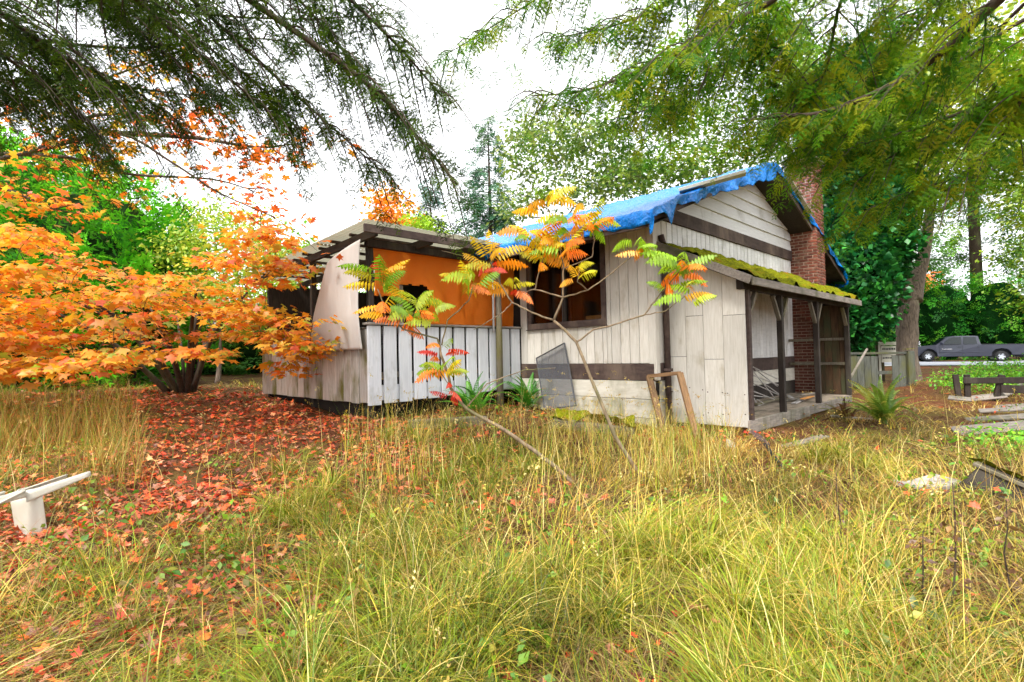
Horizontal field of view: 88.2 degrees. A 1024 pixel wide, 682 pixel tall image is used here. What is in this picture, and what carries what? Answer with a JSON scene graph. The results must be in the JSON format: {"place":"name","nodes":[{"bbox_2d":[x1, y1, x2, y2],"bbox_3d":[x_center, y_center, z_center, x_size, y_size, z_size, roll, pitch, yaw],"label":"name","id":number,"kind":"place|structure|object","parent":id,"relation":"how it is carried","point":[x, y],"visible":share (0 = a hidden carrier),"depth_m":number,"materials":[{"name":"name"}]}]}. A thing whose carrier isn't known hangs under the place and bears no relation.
{"place":"outdoors","nodes":[
{"label":"outdoors","id":0,"kind":"place"},
{"bbox_2d":[0,357,1023,681],"bbox_3d":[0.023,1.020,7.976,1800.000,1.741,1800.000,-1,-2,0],"label":"ground","id":1,"kind":"structure","parent":0,"point":[294,435],"depth_m":6.26,"materials":[{"name":"soil"}]},
{"bbox_2d":[0,471,90,535],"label":"white wooden bench","id":2,"kind":"object","parent":1,"relation":"on","point":[27,506],"visible":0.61,"depth_m":4.28,"materials":[{"name":"white painted wood"}]},
{"bbox_2d":[0,126,231,391],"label":"cedar tree","id":3,"kind":"object","parent":1,"relation":"on","point":[124,231],"visible":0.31,"depth_m":16.59,"materials":[{"name":"green plant"}]},
{"bbox_2d":[0,210,346,392],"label":"vine maple","id":4,"kind":"object","parent":1,"relation":"on","point":[25,341],"visible":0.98,"depth_m":9.22,"materials":[{"name":"orange plant"}]},
{"bbox_2d":[0,38,362,260],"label":"maple tree","id":5,"kind":"object","parent":1,"relation":"on","point":[37,198],"visible":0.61,"depth_m":8.84,"materials":[{"name":"orange plant"}]},
{"bbox_2d":[106,187,320,383],"bbox_3d":[-9.568,-1.930,17.290,8.427,6.644,5.254,-1,-2,0],"label":"willowy shrub","id":6,"kind":"object","parent":1,"relation":"on","point":[189,245],"visible":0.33,"depth_m":16.62,"materials":[{"name":"green plant"}]},
{"bbox_2d":[0,0,488,258],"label":"fir tree","id":7,"kind":"object","parent":1,"relation":"on","point":[62,79],"visible":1,"depth_m":5.36,"materials":[{"name":"green plant"}]},
{"bbox_2d":[141,285,365,375],"bbox_3d":[-8.367,0.277,24.341,21.582,7.186,7.539,-1,-2,0],"label":"field hedge","id":8,"kind":"object","parent":1,"relation":"on","point":[250,357],"visible":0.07,"depth_m":22.96,"materials":[{"name":"green plant"}]},
{"bbox_2d":[251,220,325,294],"bbox_3d":[-8.872,-1.569,22.006,4.227,6.341,5.914,0,-2,-38],"label":"autumn tree","id":9,"kind":"object","parent":1,"relation":"on","point":[311,238],"visible":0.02,"depth_m":21.18,"materials":[{"name":"orange plant"}]},
{"bbox_2d":[336,180,424,227],"bbox_3d":[-7.689,-4.872,33.088,5.766,12.315,5.175,-2,-2,21],"label":"autumn tree","id":10,"kind":"object","parent":1,"relation":"on","point":[383,201],"visible":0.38,"depth_m":32.77,"materials":[{"name":"orange plant"}]},
{"bbox_2d":[243,218,521,418],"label":"covered deck","id":11,"kind":"structure","parent":1,"relation":"on","point":[389,354],"depth_m":9.95,"materials":[{"name":"white wood"}]},
{"bbox_2d":[310,239,361,350],"bbox_3d":[-3.236,-0.738,9.496,0.132,1.821,2.175,0,-2,-44],"label":"pale hanging sheet","id":12,"kind":"object","parent":11,"relation":"hanging from","point":[337,299],"visible":0.82,"depth_m":9.22,"materials":[{"name":"white fabric"}]},
{"bbox_2d":[373,248,513,326],"bbox_3d":[-1.181,-0.993,10.361,3.472,1.361,0.176,0,-2,-44],"label":"orange tarp","id":13,"kind":"object","parent":11,"relation":"hanging from","point":[424,270],"visible":0.58,"depth_m":10.31,"materials":[{"name":"orange plastic"}]},
{"bbox_2d":[396,203,462,234],"bbox_3d":[-4.947,-3.283,30.507,4.449,8.961,4.167,-1,-2,0],"label":"yellow green shrub","id":14,"kind":"object","parent":1,"relation":"on","point":[419,224],"visible":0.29,"depth_m":29.83,"materials":[{"name":"green plant"}]},
{"bbox_2d":[410,179,456,234],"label":"blue conifer","id":15,"kind":"object","parent":1,"relation":"on","point":[438,202],"visible":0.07,"depth_m":46.19,"materials":[{"name":"green plant"}]},
{"bbox_2d":[408,416,487,429],"bbox_3d":[-0.991,1.305,8.417,1.403,0.216,0.160,0,-2,-37],"label":"edging timber","id":16,"kind":"object","parent":1,"relation":"on","point":[443,419],"visible":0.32,"depth_m":8.31,"materials":[{"name":"grey wood"}]},
{"bbox_2d":[337,254,575,482],"bbox_3d":[-0.573,0.365,5.670,2.549,2.496,0.953,-1,-2,0],"label":"sumac sapling","id":17,"kind":"object","parent":1,"relation":"on","point":[412,318],"visible":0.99,"depth_m":5.63,"materials":[{"name":"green plant"}]},
{"bbox_2d":[436,371,507,415],"bbox_3d":[-0.734,0.905,9.734,1.460,0.926,1.411,-1,-2,-27],"label":"sword fern","id":18,"kind":"object","parent":1,"relation":"on","point":[468,397],"visible":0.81,"depth_m":9.76,"materials":[{"name":"green plant"}]},
{"bbox_2d":[450,116,522,237],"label":"blue conifer","id":19,"kind":"object","parent":1,"relation":"on","point":[487,216],"visible":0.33,"depth_m":42.01,"materials":[{"name":"green plant"}]},
{"bbox_2d":[0,383,1017,681],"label":"leaf litter","id":20,"kind":"object","parent":1,"relation":"on","point":[204,485],"visible":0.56,"depth_m":4.78,"materials":[{"name":"red plant"}]},
{"bbox_2d":[0,370,1023,681],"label":"meadow grass","id":21,"kind":"structure","parent":1,"relation":"on","point":[784,592],"depth_m":3.18,"materials":[{"name":"plant"}]},
{"bbox_2d":[47,675,62,681],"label":"fallen leaf","id":22,"kind":"object","parent":21,"relation":"on","point":[53,678],"visible":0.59,"depth_m":2.23,"materials":[{"name":"orange plant"}]},
{"bbox_2d":[134,673,152,681],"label":"fallen leaf","id":23,"kind":"object","parent":21,"relation":"on","point":[143,678],"visible":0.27,"depth_m":2.22,"materials":[{"name":"brown plant"}]},
{"bbox_2d":[0,401,1023,681],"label":"weeds","id":24,"kind":"object","parent":1,"relation":"on","point":[522,657],"visible":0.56,"depth_m":3.50,"materials":[{"name":"green plant"}]},
{"bbox_2d":[504,372,545,409],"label":"sword fern","id":25,"kind":"object","parent":1,"relation":"on","point":[526,400],"visible":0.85,"depth_m":10.74,"materials":[{"name":"green plant"}]},
{"bbox_2d":[536,343,576,409],"bbox_3d":[0.844,0.696,10.451,0.350,1.323,1.287,0,-2,-44],"label":"window screen","id":26,"kind":"object","parent":1,"relation":"on","point":[555,360],"depth_m":10.44,"materials":[{"name":"grey metal"}]},
{"bbox_2d":[485,95,656,227],"bbox_3d":[3.343,-6.008,27.246,9.360,14.182,8.631,-1,-2,0],"label":"oak tree","id":27,"kind":"object","parent":1,"relation":"on","point":[590,185],"visible":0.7,"depth_m":26.18,"materials":[{"name":"green plant"}]},
{"bbox_2d":[444,186,716,481],"bbox_3d":[0.683,-0.069,5.776,2.939,3.314,1.019,-2,-2,9],"label":"sumac sapling","id":28,"kind":"object","parent":1,"relation":"on","point":[554,243],"visible":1,"depth_m":5.71,"materials":[{"name":"orange plant"}]},
{"bbox_2d":[551,408,634,436],"bbox_3d":[1.299,1.309,8.458,1.313,0.426,0.450,-2,-2,15],"label":"edging timber","id":29,"kind":"object","parent":1,"relation":"on","point":[563,411],"visible":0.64,"depth_m":8.35,"materials":[{"name":"green wood"}]},
{"bbox_2d":[360,160,845,427],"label":"house","id":30,"kind":"structure","parent":1,"relation":"on","point":[740,224],"depth_m":11.14,"materials":[{"name":"beige wood"}]},
{"bbox_2d":[526,237,607,330],"bbox_3d":[1.050,-1.114,10.600,0.154,1.725,2.070,0,-2,-44],"label":"window","id":31,"kind":"structure","parent":30,"relation":"in","point":[565,323],"depth_m":10.55,"materials":[{"name":"brown wood"}]},
{"bbox_2d":[360,162,848,287],"bbox_3d":[2.730,-2.471,15.326,11.274,2.813,9.741,0,-2,-44],"label":"blue tarpaulin","id":32,"kind":"object","parent":30,"relation":"on","point":[635,212],"visible":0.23,"depth_m":9.99,"materials":[{"name":"blue plastic"}]},
{"bbox_2d":[678,169,745,193],"bbox_3d":[3.481,-2.770,9.207,1.099,0.231,0.190,-2,-2,21],"label":"white batten","id":33,"kind":"object","parent":32,"relation":"on","point":[725,178],"visible":0.88,"depth_m":9.15,"materials":[{"name":"wood"}]},
{"bbox_2d":[788,179,809,212],"bbox_3d":[6.876,-3.453,12.614,1.508,0.575,0.100,0,-2,-44],"label":"grey batten","id":34,"kind":"object","parent":32,"relation":"on","point":[803,202],"visible":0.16,"depth_m":12.61,"materials":[{"name":"grey wood"}]},
{"bbox_2d":[657,241,861,433],"bbox_3d":[5.488,0.076,10.972,6.665,3.873,1.687,0,-2,-44],"label":"lean to porch","id":35,"kind":"object","parent":30,"relation":"attached to","point":[711,350],"visible":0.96,"depth_m":9.12,"materials":[{"name":"beige wood"}]},
{"bbox_2d":[753,367,787,405],"bbox_3d":[5.492,0.907,11.476,1.951,0.833,0.453,0,-2,-44],"label":"white trellis","id":36,"kind":"object","parent":35,"relation":"on","point":[759,403],"visible":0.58,"depth_m":11.37,"materials":[{"name":"grey wood"}]},
{"bbox_2d":[791,399,803,403],"bbox_3d":[6.096,1.286,11.253,0.100,0.022,1.000,-2,-2,37],"label":"scrap board","id":37,"kind":"object","parent":35,"relation":"on","point":[797,401],"visible":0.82,"depth_m":11.12,"materials":[{"name":"grey wood"}]},
{"bbox_2d":[646,371,698,437],"bbox_3d":[2.595,1.096,8.502,0.460,1.202,1.193,-1,-2,-6],"label":"wooden frame","id":38,"kind":"object","parent":1,"relation":"on","point":[683,389],"visible":0.63,"depth_m":8.55,"materials":[{"name":"brown wood"}]},
{"bbox_2d":[588,0,846,199],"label":"oak tree","id":39,"kind":"object","parent":1,"relation":"on","point":[684,170],"visible":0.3,"depth_m":26.26,"materials":[{"name":"green plant"}]},
{"bbox_2d":[423,0,1023,261],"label":"fir tree","id":40,"kind":"object","parent":1,"relation":"on","point":[854,113],"visible":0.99,"depth_m":6.72,"materials":[{"name":"green plant"}]},
{"bbox_2d":[750,430,786,470],"bbox_3d":[3.227,1.364,6.633,0.210,0.350,1.156,-2,-2,9],"label":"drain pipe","id":41,"kind":"object","parent":1,"relation":"on","point":[762,438],"visible":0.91,"depth_m":6.87,"materials":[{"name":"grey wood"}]},
{"bbox_2d":[781,434,828,446],"bbox_3d":[4.239,1.470,7.689,1.000,0.030,0.140,-6,4,-25],"label":"loose plank","id":42,"kind":"object","parent":1,"relation":"on","point":[812,438],"visible":0.3,"depth_m":7.73,"materials":[{"name":"grey wood"}]},
{"bbox_2d":[746,7,922,355],"bbox_3d":[18.562,-10.018,34.219,11.991,23.551,11.069,-1,-2,0],"label":"tall fir","id":43,"kind":"object","parent":1,"relation":"on","point":[797,107],"depth_m":34.08,"materials":[{"name":"green plant"}]},
{"bbox_2d":[821,397,858,419],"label":"sword fern","id":44,"kind":"object","parent":1,"relation":"on","point":[842,406],"visible":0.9,"depth_m":9.90,"materials":[{"name":"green plant"}]},
{"bbox_2d":[830,469,856,545],"bbox_3d":[2.224,1.192,3.558,0.156,0.645,0.173,-2,-2,36],"label":"dead weed","id":45,"kind":"object","parent":1,"relation":"on","point":[841,509],"visible":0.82,"depth_m":3.54,"materials":[{"name":"brown plant"}]},
{"bbox_2d":[830,415,872,418],"bbox_3d":[6.647,1.500,10.348,0.700,0.030,0.140,1,1,30],"label":"loose plank","id":46,"kind":"object","parent":1,"relation":"on","point":[848,416],"visible":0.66,"depth_m":10.32,"materials":[{"name":"grey wood"}]},
{"bbox_2d":[851,348,867,376],"bbox_3d":[9.682,0.612,14.733,0.778,0.805,0.050,-1,-2,-23],"label":"leaning pole","id":47,"kind":"object","parent":1,"relation":"on","point":[859,361],"visible":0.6,"depth_m":14.73,"materials":[{"name":"grey wood"}]},
{"bbox_2d":[792,36,942,382],"bbox_3d":[11.366,-4.280,17.393,5.228,11.672,4.449,-1,-2,0],"label":"ivy clad tree","id":48,"kind":"object","parent":1,"relation":"on","point":[878,272],"visible":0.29,"depth_m":15.83,"materials":[{"name":"green plant"}]},
{"bbox_2d":[829,373,936,428],"bbox_3d":[6.554,1.042,9.465,1.445,0.961,1.683,0,-2,-39],"label":"sword fern","id":49,"kind":"object","parent":1,"relation":"on","point":[885,405],"visible":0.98,"depth_m":9.34,"materials":[{"name":"green plant"}]},
{"bbox_2d":[851,348,915,388],"bbox_3d":[10.509,0.900,15.150,2.071,1.330,0.250,-1,-2,0],"label":"board fence","id":50,"kind":"object","parent":1,"relation":"on","point":[867,368],"visible":0.77,"depth_m":15.16,"materials":[{"name":"grey wood"}]},
{"bbox_2d":[878,342,895,378],"bbox_3d":[11.647,0.746,16.361,0.459,1.462,0.062,-2,-2,35],"label":"sign post","id":51,"kind":"object","parent":1,"relation":"on","point":[885,357],"visible":0.72,"depth_m":16.39,"materials":[{"name":"white wood"}]},
{"bbox_2d":[869,0,967,296],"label":"tall fir","id":52,"kind":"object","parent":1,"relation":"on","point":[935,261],"visible":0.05,"depth_m":48.98,"materials":[{"name":"green plant"}]},
{"bbox_2d":[902,527,941,609],"bbox_3d":[2.058,1.204,2.655,0.163,0.526,0.158,-3,-2,39],"label":"dead weed","id":53,"kind":"object","parent":1,"relation":"on","point":[911,542],"visible":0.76,"depth_m":2.64,"materials":[{"name":"brown plant"}]},
{"bbox_2d":[907,474,960,492],"bbox_3d":[4.135,1.398,5.179,0.420,0.060,0.260,-6,4,-20],"label":"stone slab","id":54,"kind":"object","parent":1,"relation":"on","point":[925,478],"depth_m":5.14,"materials":[{"name":"grey stone"}]},
{"bbox_2d":[894,479,922,489],"bbox_3d":[3.887,1.415,5.175,0.240,0.050,0.160,5,-1,30],"label":"stone slab","id":55,"kind":"object","parent":54,"relation":"on","point":[915,487],"depth_m":5.14,"materials":[{"name":"grey stone"}]},
{"bbox_2d":[924,266,944,288],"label":"autumn tree","id":56,"kind":"object","parent":1,"relation":"on","point":[930,275],"visible":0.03,"depth_m":42.94,"materials":[{"name":"orange plant"}]},
{"bbox_2d":[855,0,1023,380],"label":"forked tree","id":57,"kind":"object","parent":1,"relation":"on","point":[907,333],"visible":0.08,"depth_m":17.77,"materials":[{"name":"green plant"}]},
{"bbox_2d":[860,268,1023,360],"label":"cedar hedge","id":58,"kind":"object","parent":1,"relation":"on","point":[945,311],"visible":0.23,"depth_m":38.97,"materials":[{"name":"green plant"}]},
{"bbox_2d":[929,483,975,628],"bbox_3d":[2.131,1.071,2.537,0.169,0.771,0.170,-1,-2,0],"label":"dead weed","id":59,"kind":"object","parent":1,"relation":"on","point":[955,537],"visible":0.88,"depth_m":2.53,"materials":[{"name":"brown plant"}]},
{"bbox_2d":[948,395,971,401],"bbox_3d":[10.082,1.296,11.889,0.200,0.028,0.400,-24,18,-40],"label":"weathered plank","id":60,"kind":"object","parent":1,"relation":"on","point":[958,398],"visible":0.92,"depth_m":11.87,"materials":[{"name":"grey wood"}]},
{"bbox_2d":[915,353,1023,456],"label":"bramble patch","id":61,"kind":"object","parent":1,"relation":"on","point":[1006,373],"visible":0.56,"depth_m":13.85,"materials":[{"name":"green plant"}]},
{"bbox_2d":[924,0,1023,297],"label":"tall fir","id":62,"kind":"object","parent":1,"relation":"on","point":[975,243],"visible":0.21,"depth_m":49.91,"materials":[{"name":"green plant"}]},
{"bbox_2d":[953,393,1007,400],"bbox_3d":[10.725,1.306,12.126,0.950,0.029,0.260,-11,14,21],"label":"weathered plank","id":63,"kind":"object","parent":1,"relation":"on","point":[985,396],"visible":0.6,"depth_m":12.04,"materials":[{"name":"grey wood"}]},
{"bbox_2d":[949,420,1023,434],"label":"weathered plank","id":64,"kind":"object","parent":1,"relation":"on","point":[1000,424],"visible":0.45,"depth_m":8.17,"materials":[{"name":"grey wood"}]},
{"bbox_2d":[952,457,1023,501],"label":"timber box","id":65,"kind":"object","parent":1,"relation":"on","point":[980,476],"visible":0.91,"depth_m":4.90,"materials":[{"name":"grey wood"}]},
{"bbox_2d":[952,374,1023,400],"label":"broken fence","id":66,"kind":"object","parent":1,"relation":"on","point":[999,381],"visible":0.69,"depth_m":11.97,"materials":[{"name":"brown wood"}]},
{"bbox_2d":[958,61,1023,336],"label":"lime leaved tree","id":67,"kind":"object","parent":1,"relation":"on","point":[1020,238],"visible":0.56,"depth_m":13.23,"materials":[{"name":"green plant"}]},
{"bbox_2d":[964,413,1023,421],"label":"weathered plank","id":68,"kind":"object","parent":1,"relation":"on","point":[1006,417],"visible":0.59,"depth_m":9.38,"materials":[{"name":"grey wood"}]},
{"bbox_2d":[978,406,1023,412],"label":"weathered plank","id":69,"kind":"object","parent":1,"relation":"on","point":[987,410],"visible":0.86,"depth_m":10.07,"materials":[{"name":"grey wood"}]},
{"bbox_2d":[982,494,1023,613],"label":"dead weed","id":70,"kind":"object","parent":1,"relation":"on","point":[1006,513],"visible":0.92,"depth_m":2.74,"materials":[{"name":"brown plant"}]},
{"bbox_2d":[993,193,1023,282],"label":"tall fir","id":71,"kind":"object","parent":1,"relation":"on","point":[1016,245],"visible":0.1,"depth_m":52.66,"materials":[{"name":"green plant"}]},
{"bbox_2d":[993,403,1023,407],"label":"weathered plank","id":72,"kind":"object","parent":1,"relation":"on","point":[1014,405],"visible":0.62,"depth_m":11.12,"materials":[{"name":"grey wood"}]},
{"bbox_2d":[0,0,1023,344],"label":"sky","id":73,"kind":"structure","parent":0,"point":[451,19],"materials":[{"name":"white"}]},
{"bbox_2d":[884,360,1023,365],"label":"road","id":74,"kind":"structure","parent":0,"point":[923,363],"depth_m":32.23,"materials":[{"name":"grey asphalt"}]},
{"bbox_2d":[918,336,1023,361],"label":"pickup truck","id":75,"kind":"object","parent":74,"relation":"on","point":[959,346],"visible":0.86,"depth_m":34.60,"materials":[{"name":"paint"}]},
{"bbox_3d":[6.450,1.235,11.534,0.100,0.022,0.800,-3,-2,42],"label":"scrap board","id":76,"kind":"object","parent":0,"visible":0},
{"bbox_2d":[797,392,814,395],"bbox_3d":[6.665,1.190,11.887,0.900,0.022,0.100,0,-2,-38],"label":"scrap board","id":77,"kind":"object","parent":76,"relation":"on","point":[805,394],"visible":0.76,"depth_m":11.77,"materials":[{"name":"grey wood"}]}
]}

